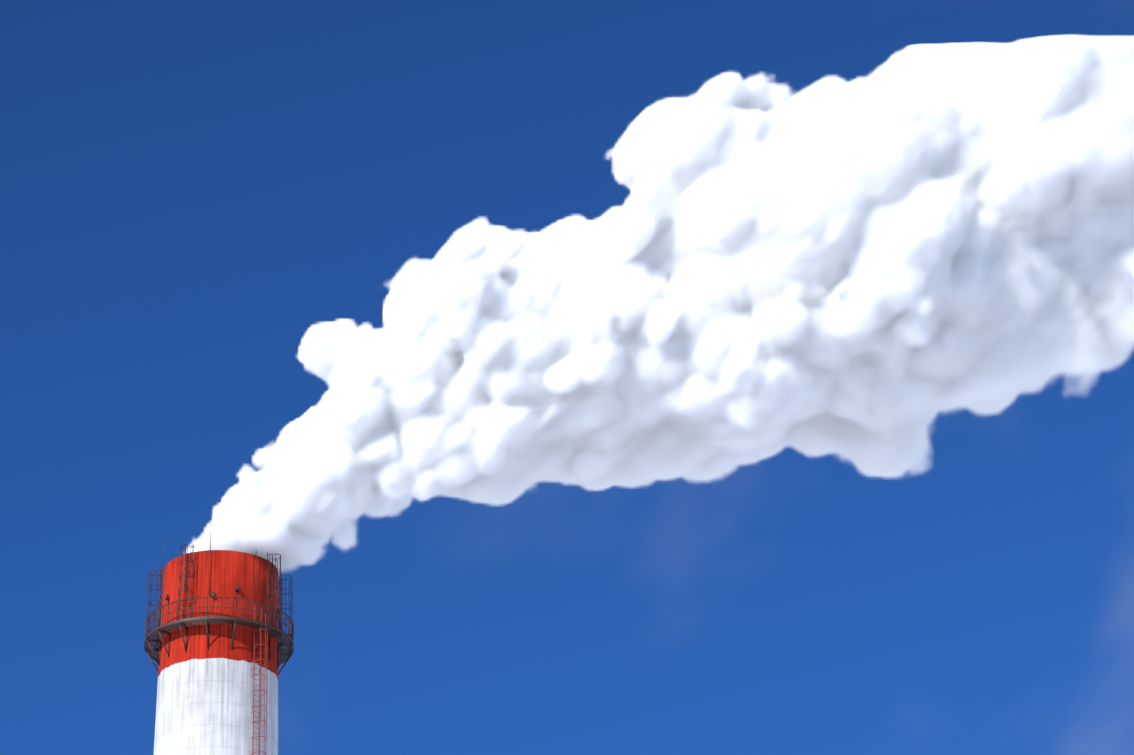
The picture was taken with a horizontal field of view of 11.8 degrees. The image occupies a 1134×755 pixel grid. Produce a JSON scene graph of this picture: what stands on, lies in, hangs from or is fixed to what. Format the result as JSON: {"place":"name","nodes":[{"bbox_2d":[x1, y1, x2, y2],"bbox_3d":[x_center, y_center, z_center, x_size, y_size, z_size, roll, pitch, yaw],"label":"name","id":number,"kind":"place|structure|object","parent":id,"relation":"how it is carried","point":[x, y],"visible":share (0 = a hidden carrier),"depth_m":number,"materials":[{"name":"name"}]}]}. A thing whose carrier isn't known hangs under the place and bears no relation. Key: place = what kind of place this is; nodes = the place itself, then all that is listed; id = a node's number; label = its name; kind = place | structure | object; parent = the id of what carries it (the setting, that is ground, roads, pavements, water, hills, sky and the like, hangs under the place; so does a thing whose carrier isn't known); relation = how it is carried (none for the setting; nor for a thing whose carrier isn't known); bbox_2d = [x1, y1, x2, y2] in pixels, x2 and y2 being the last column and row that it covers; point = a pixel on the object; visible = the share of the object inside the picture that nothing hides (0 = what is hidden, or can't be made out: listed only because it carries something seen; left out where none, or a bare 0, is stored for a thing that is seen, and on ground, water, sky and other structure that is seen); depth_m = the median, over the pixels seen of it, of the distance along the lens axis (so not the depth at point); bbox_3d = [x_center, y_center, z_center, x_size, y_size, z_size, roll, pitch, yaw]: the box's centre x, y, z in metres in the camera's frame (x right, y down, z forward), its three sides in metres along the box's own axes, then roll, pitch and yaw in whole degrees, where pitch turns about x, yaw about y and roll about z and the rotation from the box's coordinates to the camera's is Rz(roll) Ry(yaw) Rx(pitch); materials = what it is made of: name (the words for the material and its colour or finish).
{"place":"outdoors","nodes":[
{"label":"outdoors","id":0,"kind":"place"},
{"bbox_2d":[154,550,277,754],"bbox_3d":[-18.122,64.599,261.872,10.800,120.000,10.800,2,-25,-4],"label":"chimney","id":1,"kind":"object","parent":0,"point":[204,703],"visible":0.83,"depth_m":282.29,"materials":[{"name":"paint"}]},
{"bbox_2d":[160,535,256,611],"bbox_3d":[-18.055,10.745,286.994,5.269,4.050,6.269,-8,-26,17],"label":"lightning rods","id":2,"kind":"object","parent":1,"relation":"attached to","point":[209,573],"visible":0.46,"depth_m":284.59,"materials":[{"name":"metal"}]},
{"bbox_2d":[144,596,293,674],"bbox_3d":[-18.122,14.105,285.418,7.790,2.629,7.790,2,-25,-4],"label":"platform","id":3,"kind":"structure","parent":1,"relation":"attached to","point":[173,625],"depth_m":283.19,"materials":[{"name":"metal"}]},
{"bbox_2d":[145,567,162,648],"bbox_3d":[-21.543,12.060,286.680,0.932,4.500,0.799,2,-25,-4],"label":"ladder","id":4,"kind":"object","parent":3,"relation":"on","point":[159,590],"visible":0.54,"depth_m":286.98,"materials":[{"name":"metal"}]},
{"bbox_2d":[177,544,194,620],"bbox_3d":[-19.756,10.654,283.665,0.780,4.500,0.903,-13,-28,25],"label":"ladder","id":5,"kind":"object","parent":3,"relation":"on","point":[180,578],"visible":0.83,"depth_m":283.71,"materials":[{"name":"metal"}]},
{"bbox_2d":[266,553,280,628],"bbox_3d":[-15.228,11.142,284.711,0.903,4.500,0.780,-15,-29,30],"label":"ladder","id":6,"kind":"object","parent":3,"relation":"on","point":[267,581],"visible":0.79,"depth_m":284.70,"materials":[{"name":"metal"}]},
{"bbox_2d":[278,572,292,653],"bbox_3d":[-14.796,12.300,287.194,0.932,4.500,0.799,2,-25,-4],"label":"ladder","id":7,"kind":"object","parent":3,"relation":"on","point":[285,594],"visible":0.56,"depth_m":287.45,"materials":[{"name":"metal"}]},
{"bbox_2d":[165,585,278,613],"bbox_3d":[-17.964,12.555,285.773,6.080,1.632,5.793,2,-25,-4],"label":"warning lights","id":8,"kind":"object","parent":1,"relation":"on","point":[212,594],"visible":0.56,"depth_m":283.62,"materials":[{"name":"metal"}]},
{"bbox_2d":[250,605,267,754],"bbox_3d":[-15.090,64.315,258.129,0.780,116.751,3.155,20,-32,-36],"label":"ladder","id":9,"kind":"object","parent":1,"relation":"attached to","point":[259,701],"visible":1,"depth_m":281.58,"materials":[{"name":"red metal"}]},
{"bbox_2d":[0,0,1133,754],"label":"sky","id":10,"kind":"structure","parent":0,"point":[584,377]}
]}

